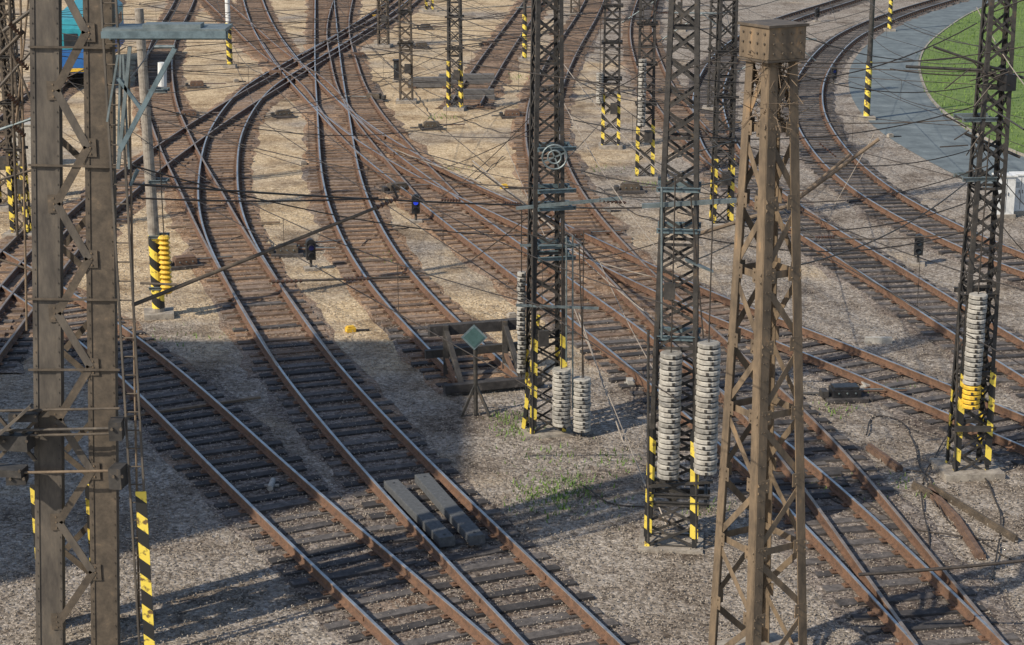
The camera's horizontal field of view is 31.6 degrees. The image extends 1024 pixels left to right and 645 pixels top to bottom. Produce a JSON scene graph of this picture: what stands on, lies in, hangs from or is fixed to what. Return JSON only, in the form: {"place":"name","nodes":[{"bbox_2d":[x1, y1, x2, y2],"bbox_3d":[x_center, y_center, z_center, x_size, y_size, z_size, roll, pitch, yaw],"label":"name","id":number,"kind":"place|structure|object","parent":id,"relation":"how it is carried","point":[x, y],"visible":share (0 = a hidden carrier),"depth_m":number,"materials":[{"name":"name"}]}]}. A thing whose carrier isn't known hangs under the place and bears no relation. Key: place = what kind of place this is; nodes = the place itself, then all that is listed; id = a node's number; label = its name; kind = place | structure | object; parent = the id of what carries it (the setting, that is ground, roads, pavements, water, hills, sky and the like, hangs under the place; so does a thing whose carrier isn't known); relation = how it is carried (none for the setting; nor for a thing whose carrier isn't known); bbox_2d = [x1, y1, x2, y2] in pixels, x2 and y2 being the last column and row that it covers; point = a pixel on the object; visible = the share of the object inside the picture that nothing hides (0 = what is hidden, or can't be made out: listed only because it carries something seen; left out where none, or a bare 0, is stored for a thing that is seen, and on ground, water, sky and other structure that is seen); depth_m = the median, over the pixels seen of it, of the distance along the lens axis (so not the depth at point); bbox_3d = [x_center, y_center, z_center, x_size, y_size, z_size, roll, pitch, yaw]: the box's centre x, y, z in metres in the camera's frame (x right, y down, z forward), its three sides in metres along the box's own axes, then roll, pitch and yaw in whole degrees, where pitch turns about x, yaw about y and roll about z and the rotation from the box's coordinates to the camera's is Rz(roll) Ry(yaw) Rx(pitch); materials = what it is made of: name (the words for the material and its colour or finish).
{"place":"outdoors","nodes":[
{"label":"outdoors","id":0,"kind":"place"},
{"bbox_2d":[0,0,1023,644],"bbox_3d":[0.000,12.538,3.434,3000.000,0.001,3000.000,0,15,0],"label":"gravel ground","id":1,"kind":"structure","parent":0,"point":[274,174],"depth_m":43.90,"materials":[{"name":"beige gravel"}]},
{"bbox_2d":[0,0,21,211],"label":"catenary mast","id":2,"kind":"object","parent":1,"relation":"on","point":[4,207],"visible":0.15,"depth_m":63.08,"materials":[{"name":"metal"}]},
{"bbox_2d":[0,0,31,237],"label":"catenary mast","id":3,"kind":"object","parent":1,"relation":"on","point":[7,112],"visible":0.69,"depth_m":58.70,"materials":[{"name":"metal"}]},
{"bbox_2d":[0,0,31,330],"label":"overhead line mast","id":4,"kind":"object","parent":1,"relation":"on","point":[20,59],"visible":0.95,"depth_m":27.55,"materials":[{"name":"metal"}]},
{"bbox_2d":[11,121,30,167],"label":"equipment cabinet","id":5,"kind":"object","parent":1,"relation":"on","point":[27,128],"visible":0.16,"depth_m":71.21,"materials":[{"name":"metal"}]},
{"bbox_2d":[0,228,85,341],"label":"railway track","id":6,"kind":"structure","parent":1,"relation":"on","point":[13,246],"depth_m":53.43,"materials":[{"name":"metal"}]},
{"bbox_2d":[0,0,126,155],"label":"railway track","id":7,"kind":"structure","parent":1,"relation":"on","point":[69,90],"depth_m":90.91,"materials":[{"name":"metal"}]},
{"bbox_2d":[62,0,124,83],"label":"blue railcar","id":8,"kind":"object","parent":7,"relation":"on","point":[70,26],"visible":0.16,"depth_m":91.83,"materials":[{"name":"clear metal"}]},
{"bbox_2d":[134,8,174,320],"bbox_3d":[-9.505,-4.194,48.719,1.190,8.408,0.921,-3,16,-11],"label":"concrete catenary pole","id":9,"kind":"object","parent":1,"relation":"on","point":[159,256],"visible":0.87,"depth_m":48.86,"materials":[{"name":"paint"}]},
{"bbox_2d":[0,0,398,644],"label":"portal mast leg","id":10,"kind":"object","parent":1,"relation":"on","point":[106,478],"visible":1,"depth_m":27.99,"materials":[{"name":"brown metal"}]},
{"bbox_2d":[169,254,232,270],"bbox_3d":[-9.738,-1.877,55.375,2.456,0.357,0.784,-4,16,-14],"label":"point machine","id":11,"kind":"object","parent":1,"relation":"on","point":[186,261],"visible":0.9,"depth_m":55.15,"materials":[{"name":"metal"}]},
{"bbox_2d":[0,0,428,373],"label":"railway track","id":12,"kind":"structure","parent":1,"relation":"on","point":[20,338],"depth_m":69.81,"materials":[{"name":"metal"}]},
{"bbox_2d":[223,0,236,67],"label":"trackside pole","id":13,"kind":"object","parent":1,"relation":"on","point":[229,57],"visible":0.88,"depth_m":100.83,"materials":[{"name":"yellow metal"}]},
{"bbox_2d":[130,0,356,378],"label":"railway track","id":14,"kind":"structure","parent":1,"relation":"on","point":[175,81],"depth_m":63.25,"materials":[{"name":"wood"}]},
{"bbox_2d":[169,109,219,117],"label":"point machine","id":15,"kind":"object","parent":14,"relation":"on","point":[189,112],"visible":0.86,"depth_m":83.56,"materials":[{"name":"metal"}]},
{"bbox_2d":[179,80,225,88],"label":"point machine","id":16,"kind":"object","parent":14,"relation":"on","point":[196,84],"visible":1,"depth_m":93.12,"materials":[{"name":"metal"}]},
{"bbox_2d":[269,243,334,257],"bbox_3d":[-6.778,-2.285,56.864,2.447,0.358,0.804,0,15,0],"label":"point machine","id":17,"kind":"object","parent":14,"relation":"on","point":[292,248],"visible":0.77,"depth_m":56.64,"materials":[{"name":"paint"}]},
{"bbox_2d":[0,249,504,644],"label":"railway track","id":18,"kind":"structure","parent":1,"relation":"on","point":[435,603],"depth_m":35.62,"materials":[{"name":"metal"}]},
{"bbox_2d":[197,0,404,158],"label":"railway track","id":19,"kind":"structure","parent":1,"relation":"on","point":[237,35],"depth_m":101.14,"materials":[{"name":"metal"}]},
{"bbox_2d":[299,160,308,164],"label":"cable junction box","id":20,"kind":"object","parent":1,"relation":"on","point":[303,162],"visible":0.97,"depth_m":72.00,"materials":[{"name":"concrete"}]},
{"bbox_2d":[303,238,318,271],"bbox_3d":[-6.101,-2.059,54.925,0.425,0.986,0.412,-5,16,-17],"label":"dwarf signal","id":21,"kind":"object","parent":1,"relation":"on","point":[310,247],"visible":0.99,"depth_m":54.82,"materials":[{"name":"metal"}]},
{"bbox_2d":[345,325,369,332],"bbox_3d":[-4.129,0.151,48.326,0.641,0.169,0.203,-5,16,-19],"label":"cable junction box","id":22,"kind":"object","parent":1,"relation":"on","point":[349,328],"visible":1,"depth_m":48.21,"materials":[{"name":"yellow paint"}]},
{"bbox_2d":[347,92,388,101],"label":"point machine","id":23,"kind":"object","parent":1,"relation":"on","point":[377,96],"visible":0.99,"depth_m":88.86,"materials":[{"name":"paint"}]},
{"bbox_2d":[374,0,392,47],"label":"catenary mast","id":24,"kind":"object","parent":1,"relation":"on","point":[382,44],"visible":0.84,"depth_m":110.25,"materials":[{"name":"metal"}]},
{"bbox_2d":[318,0,470,203],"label":"railway track","id":25,"kind":"structure","parent":1,"relation":"on","point":[379,110],"depth_m":88.29,"materials":[{"name":"metal"}]},
{"bbox_2d":[348,52,372,58],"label":"point machine","id":26,"kind":"object","parent":25,"relation":"on","point":[358,54],"visible":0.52,"depth_m":104.87,"materials":[{"name":"metal"}]},
{"bbox_2d":[260,11,559,139],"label":"guard rails","id":27,"kind":"object","parent":25,"relation":"on","point":[374,131],"visible":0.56,"depth_m":105.59,"materials":[{"name":"metal"}]},
{"bbox_2d":[392,59,402,82],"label":"equipment cabinet","id":28,"kind":"object","parent":1,"relation":"on","point":[396,64],"visible":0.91,"depth_m":95.05,"materials":[{"name":"metal"}]},
{"bbox_2d":[396,0,416,103],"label":"catenary mast","id":29,"kind":"object","parent":1,"relation":"on","point":[401,100],"visible":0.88,"depth_m":87.53,"materials":[{"name":"metal"}]},
{"bbox_2d":[183,0,647,644],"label":"railway track","id":30,"kind":"structure","parent":1,"relation":"on","point":[235,164],"depth_m":39.09,"materials":[{"name":"metal"}]},
{"bbox_2d":[260,70,300,75],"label":"point machine","id":31,"kind":"object","parent":30,"relation":"on","point":[271,72],"visible":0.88,"depth_m":97.25,"materials":[{"name":"metal"}]},
{"bbox_2d":[264,109,315,118],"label":"point machine","id":32,"kind":"object","parent":30,"relation":"on","point":[288,114],"visible":0.77,"depth_m":83.56,"materials":[{"name":"paint"}]},
{"bbox_2d":[294,237,347,251],"bbox_3d":[-6.389,-2.497,57.639,2.456,0.357,0.784,-4,16,-14],"label":"point machine","id":33,"kind":"object","parent":30,"relation":"on","point":[301,243],"visible":0.32,"depth_m":57.59,"materials":[{"name":"metal"}]},
{"bbox_2d":[384,479,454,547],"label":"concrete beam","id":34,"kind":"structure","parent":30,"relation":"on","point":[434,528],"depth_m":34.76,"materials":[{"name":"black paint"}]},
{"bbox_2d":[415,473,484,545],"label":"concrete beam","id":35,"kind":"structure","parent":30,"relation":"on","point":[456,516],"depth_m":34.97,"materials":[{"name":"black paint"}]},
{"bbox_2d":[409,194,421,223],"bbox_3d":[-3.268,-3.858,61.493,0.425,0.986,0.412,-2,15,-6],"label":"dwarf signal","id":36,"kind":"object","parent":1,"relation":"on","point":[415,208],"visible":0.77,"depth_m":61.40,"materials":[{"name":"metal"}]},
{"bbox_2d":[300,0,543,395],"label":"railway track","id":37,"kind":"structure","parent":1,"relation":"on","point":[321,183],"depth_m":55.94,"materials":[{"name":"wood"}]},
{"bbox_2d":[378,182,435,193],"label":"point machine","id":38,"kind":"object","parent":37,"relation":"on","point":[389,189],"visible":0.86,"depth_m":66.46,"materials":[{"name":"paint"}]},
{"bbox_2d":[424,317,541,393],"bbox_3d":[-0.687,0.792,43.666,2.500,1.300,1.770,-5,16,-17],"label":"buffer stop","id":39,"kind":"object","parent":37,"relation":"on","point":[505,326],"visible":0.78,"depth_m":44.00,"materials":[{"name":"wood"}]},
{"bbox_2d":[405,42,445,48],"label":"point machine","id":40,"kind":"object","parent":1,"relation":"on","point":[417,46],"visible":0.94,"depth_m":109.70,"materials":[{"name":"paint"}]},
{"bbox_2d":[421,0,436,11],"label":"catenary mast","id":41,"kind":"object","parent":1,"relation":"on","point":[427,9],"visible":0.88,"depth_m":131.62,"materials":[{"name":"concrete"}]},
{"bbox_2d":[412,24,446,29],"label":"point machine","id":42,"kind":"object","parent":1,"relation":"on","point":[428,28],"visible":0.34,"depth_m":119.89,"materials":[{"name":"paint"}]},
{"bbox_2d":[118,98,741,417],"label":"rodding bars","id":43,"kind":"object","parent":1,"relation":"on","point":[201,405],"visible":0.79,"depth_m":42.46,"materials":[{"name":"grey metal"}]},
{"bbox_2d":[410,121,464,130],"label":"point machine","id":44,"kind":"object","parent":1,"relation":"on","point":[428,124],"visible":0.89,"depth_m":80.27,"materials":[{"name":"paint"}]},
{"bbox_2d":[408,73,495,99],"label":"stacked concrete beams","id":45,"kind":"structure","parent":1,"relation":"on","point":[476,78],"depth_m":93.23,"materials":[{"name":"grey concrete"}]},
{"bbox_2d":[443,0,466,111],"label":"catenary mast","id":46,"kind":"object","parent":1,"relation":"on","point":[457,75],"visible":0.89,"depth_m":85.37,"materials":[{"name":"metal"}]},
{"bbox_2d":[460,325,490,416],"bbox_3d":[-0.829,1.027,41.346,0.710,2.172,0.663,0,15,0],"label":"track end sign","id":47,"kind":"object","parent":1,"relation":"on","point":[473,337],"visible":1,"depth_m":41.11,"materials":[{"name":"metal"}]},
{"bbox_2d":[473,40,510,46],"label":"point machine","id":48,"kind":"object","parent":1,"relation":"on","point":[483,44],"visible":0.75,"depth_m":110.48,"materials":[{"name":"metal"}]},
{"bbox_2d":[435,0,551,108],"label":"railway track","id":49,"kind":"structure","parent":1,"relation":"on","point":[502,76],"depth_m":103.60,"materials":[{"name":"metal"}]},
{"bbox_2d":[0,189,1023,644],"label":"ballast stones","id":50,"kind":"object","parent":1,"relation":"on","point":[578,571],"visible":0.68,"depth_m":36.19,"materials":[{"name":"grey gravel"}]},
{"bbox_2d":[506,312,525,317],"bbox_3d":[0.175,-0.209,49.639,0.641,0.169,0.203,-5,16,-19],"label":"cable junction box","id":51,"kind":"object","parent":1,"relation":"on","point":[511,314],"visible":0.74,"depth_m":49.51,"materials":[{"name":"concrete"}]},
{"bbox_2d":[491,109,543,118],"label":"point machine","id":52,"kind":"object","parent":1,"relation":"on","point":[511,113],"visible":0.96,"depth_m":83.54,"materials":[{"name":"metal"}]},
{"bbox_2d":[516,0,546,61],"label":"trackside pole","id":53,"kind":"object","parent":1,"relation":"on","point":[524,58],"visible":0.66,"depth_m":103.55,"materials":[{"name":"metal"}]},
{"bbox_2d":[154,72,933,529],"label":"weed tufts","id":54,"kind":"object","parent":1,"relation":"on","point":[554,490],"visible":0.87,"depth_m":37.17,"materials":[{"name":"green plant"}]},
{"bbox_2d":[516,0,621,439],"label":"catenary mast","id":55,"kind":"object","parent":1,"relation":"on","point":[560,380],"visible":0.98,"depth_m":39.20,"materials":[{"name":"metal"}]},
{"bbox_2d":[0,0,1023,592],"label":"overhead wires","id":56,"kind":"object","parent":55,"relation":"attached to","point":[506,188],"visible":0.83,"depth_m":39.94,"materials":[{"name":"black metal"}]},
{"bbox_2d":[272,142,836,283],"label":"line insulators","id":57,"kind":"object","parent":55,"relation":"attached to","point":[512,202],"visible":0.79,"depth_m":38.68,"materials":[{"name":"ceramic"}]},
{"bbox_2d":[567,0,582,15],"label":"catenary mast","id":58,"kind":"object","parent":1,"relation":"on","point":[578,8],"visible":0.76,"depth_m":128.85,"materials":[{"name":"metal"}]},
{"bbox_2d":[264,336,891,490],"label":"white marker stones","id":59,"kind":"object","parent":1,"relation":"on","point":[271,485],"visible":0.93,"depth_m":47.16,"materials":[{"name":"white stone"}]},
{"bbox_2d":[234,0,1018,644],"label":"railway track","id":60,"kind":"structure","parent":1,"relation":"on","point":[500,258],"depth_m":42.83,"materials":[{"name":"metal"}]},
{"bbox_2d":[604,182,657,193],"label":"point machine","id":61,"kind":"object","parent":1,"relation":"on","point":[629,188],"visible":0.88,"depth_m":66.42,"materials":[{"name":"paint"}]},
{"bbox_2d":[596,0,668,149],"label":"catenary mast","id":62,"kind":"object","parent":1,"relation":"on","point":[614,108],"visible":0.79,"depth_m":75.01,"materials":[{"name":"metal"}]},
{"bbox_2d":[291,100,1023,471],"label":"railway track","id":63,"kind":"structure","parent":1,"relation":"on","point":[819,360],"depth_m":46.16,"materials":[{"name":"metal"}]},
{"bbox_2d":[553,227,621,240],"bbox_3d":[2.438,-2.881,59.041,2.456,0.357,0.784,-2,16,-9],"label":"point machine","id":64,"kind":"object","parent":63,"relation":"on","point":[577,233],"visible":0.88,"depth_m":58.87,"materials":[{"name":"metal"}]},
{"bbox_2d":[658,86,687,92],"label":"point machine","id":65,"kind":"object","parent":1,"relation":"on","point":[672,89],"visible":0.22,"depth_m":90.99,"materials":[{"name":"paint"}]},
{"bbox_2d":[631,0,724,181],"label":"catenary mast","id":66,"kind":"object","parent":1,"relation":"on","point":[645,175],"visible":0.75,"depth_m":68.30,"materials":[{"name":"metal"}]},
{"bbox_2d":[637,4,646,128],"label":"tension weights","id":67,"kind":"object","parent":66,"relation":"attached to","point":[641,106],"visible":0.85,"depth_m":67.70,"materials":[{"name":"concrete"}]},
{"bbox_2d":[674,0,685,31],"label":"catenary mast","id":68,"kind":"object","parent":1,"relation":"on","point":[680,4],"visible":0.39,"depth_m":118.75,"materials":[{"name":"metal"}]},
{"bbox_2d":[638,0,736,554],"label":"catenary mast","id":69,"kind":"object","parent":1,"relation":"on","point":[701,447],"visible":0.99,"depth_m":32.70,"materials":[{"name":"metal"}]},
{"bbox_2d":[395,7,1023,524],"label":"stay wires","id":70,"kind":"object","parent":1,"relation":"on","point":[655,247],"visible":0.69,"depth_m":39.64,"materials":[{"name":"black metal"}]},
{"bbox_2d":[702,0,722,109],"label":"catenary mast","id":71,"kind":"object","parent":1,"relation":"on","point":[708,107],"visible":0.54,"depth_m":85.37,"materials":[{"name":"metal"}]},
{"bbox_2d":[617,0,836,225],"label":"railway track","id":72,"kind":"structure","parent":1,"relation":"on","point":[629,36],"depth_m":93.77,"materials":[{"name":"metal"}]},
{"bbox_2d":[706,19,809,644],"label":"tapered lattice mast","id":73,"kind":"object","parent":1,"relation":"on","point":[775,41],"visible":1,"depth_m":27.38,"materials":[{"name":"metal"}]},
{"bbox_2d":[740,50,808,131],"bbox_3d":[3.833,-3.365,26.415,0.968,1.372,0.923,-11,19,-36],"label":"bird nest","id":74,"kind":"object","parent":73,"relation":"attached to","point":[780,68],"visible":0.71,"depth_m":26.31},
{"bbox_2d":[703,0,816,228],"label":"catenary mast","id":75,"kind":"object","parent":1,"relation":"on","point":[730,184],"visible":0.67,"depth_m":59.91,"materials":[{"name":"metal"}]},
{"bbox_2d":[508,0,1023,644],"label":"railway track","id":76,"kind":"structure","parent":1,"relation":"on","point":[838,450],"depth_m":39.14,"materials":[{"name":"metal"}]},
{"bbox_2d":[540,85,575,92],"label":"point machine","id":77,"kind":"object","parent":76,"relation":"on","point":[548,90],"visible":0.48,"depth_m":91.43,"materials":[{"name":"paint"}]},
{"bbox_2d":[602,209,620,211],"bbox_3d":[3.476,-3.952,63.305,0.641,0.169,0.203,-5,16,-19],"label":"cable junction box","id":78,"kind":"object","parent":76,"relation":"on","point":[608,210],"visible":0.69,"depth_m":63.25,"materials":[{"name":"black paint"}]},
{"bbox_2d":[803,383,906,403],"bbox_3d":[8.084,1.632,42.565,2.447,0.358,0.804,0,15,0],"label":"point machine","id":79,"kind":"object","parent":76,"relation":"on","point":[838,393],"visible":0.94,"depth_m":42.35,"materials":[{"name":"black paint"}]},
{"bbox_2d":[813,7,820,21],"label":"dwarf signal","id":80,"kind":"object","parent":1,"relation":"on","point":[817,12],"visible":1,"depth_m":124.78,"materials":[{"name":"metal"}]},
{"bbox_2d":[831,66,837,83],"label":"dwarf signal","id":81,"kind":"object","parent":1,"relation":"on","point":[834,71],"visible":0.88,"depth_m":94.25,"materials":[{"name":"metal"}]},
{"bbox_2d":[683,0,1023,408],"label":"railway track","id":82,"kind":"structure","parent":1,"relation":"on","point":[942,299],"depth_m":53.92,"materials":[{"name":"wood"}]},
{"bbox_2d":[756,186,804,194],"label":"point machine","id":83,"kind":"object","parent":82,"relation":"on","point":[782,189],"visible":0.06,"depth_m":65.99,"materials":[{"name":"paint"}]},
{"bbox_2d":[857,0,875,119],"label":"trackside pole","id":84,"kind":"object","parent":1,"relation":"on","point":[867,96],"visible":0.84,"depth_m":82.64,"materials":[{"name":"metal"}]},
{"bbox_2d":[780,0,1023,287],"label":"railway track","id":85,"kind":"structure","parent":1,"relation":"on","point":[866,181],"depth_m":71.21,"materials":[{"name":"metal"}]},
{"bbox_2d":[911,233,924,266],"bbox_3d":[12.460,-2.222,55.518,0.425,0.986,0.412,3,16,11],"label":"dwarf signal","id":86,"kind":"object","parent":1,"relation":"on","point":[918,249],"visible":0.83,"depth_m":55.42,"materials":[{"name":"metal"}]},
{"bbox_2d":[866,443,1017,559],"bbox_3d":[8.625,3.465,36.245,1.114,0.145,6.185,-2,15,-8],"label":"scrap timber","id":87,"kind":"object","parent":1,"relation":"on","point":[938,495],"visible":1,"depth_m":35.42,"materials":[{"name":"paint"}]},
{"bbox_2d":[906,0,1023,481],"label":"catenary mast","id":88,"kind":"object","parent":1,"relation":"on","point":[973,369],"visible":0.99,"depth_m":36.44,"materials":[{"name":"metal"}]},
{"bbox_2d":[916,0,1023,153],"bbox_3d":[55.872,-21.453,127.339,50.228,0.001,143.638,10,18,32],"label":"grass verge","id":89,"kind":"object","parent":1,"relation":"on","point":[1018,92],"depth_m":99.19,"materials":[{"name":"plant"}]},
{"bbox_2d":[918,1,1023,156],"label":"concrete kerb","id":90,"kind":"structure","parent":1,"relation":"on","point":[950,116],"depth_m":89.67,"materials":[{"name":"grey concrete"}]},
{"bbox_2d":[989,172,1017,218],"bbox_3d":[16.903,-4.355,62.307,0.740,1.520,0.620,-2,15,-6],"label":"equipment cabinet","id":91,"kind":"object","parent":1,"relation":"on","point":[1010,197],"visible":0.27,"depth_m":62.10,"materials":[{"name":"metal"}]},
{"bbox_2d":[1012,171,1023,214],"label":"equipment cabinet","id":92,"kind":"object","parent":1,"relation":"on","point":[1018,204],"visible":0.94,"depth_m":62.64,"materials":[{"name":"metal"}]},
{"bbox_2d":[699,138,879,235],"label":"boom poles","id":93,"kind":"object","parent":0,"point":[833,170],"visible":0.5,"depth_m":34.44,"materials":[{"name":"metal"}]},
{"bbox_2d":[848,0,1023,186],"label":"asphalt path","id":94,"kind":"structure","parent":0,"point":[924,141],"depth_m":88.97,"materials":[{"name":"grey asphalt"}]},
{"bbox_2d":[883,0,895,30],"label":"trackside pole","id":95,"kind":"object","parent":94,"relation":"on","point":[889,27],"visible":1,"depth_m":118.87,"materials":[{"name":"metal"}]},
{"bbox_2d":[886,133,900,137],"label":"cable junction box","id":96,"kind":"object","parent":94,"relation":"on","point":[889,135],"visible":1,"depth_m":78.41,"materials":[{"name":"concrete"}]}
]}

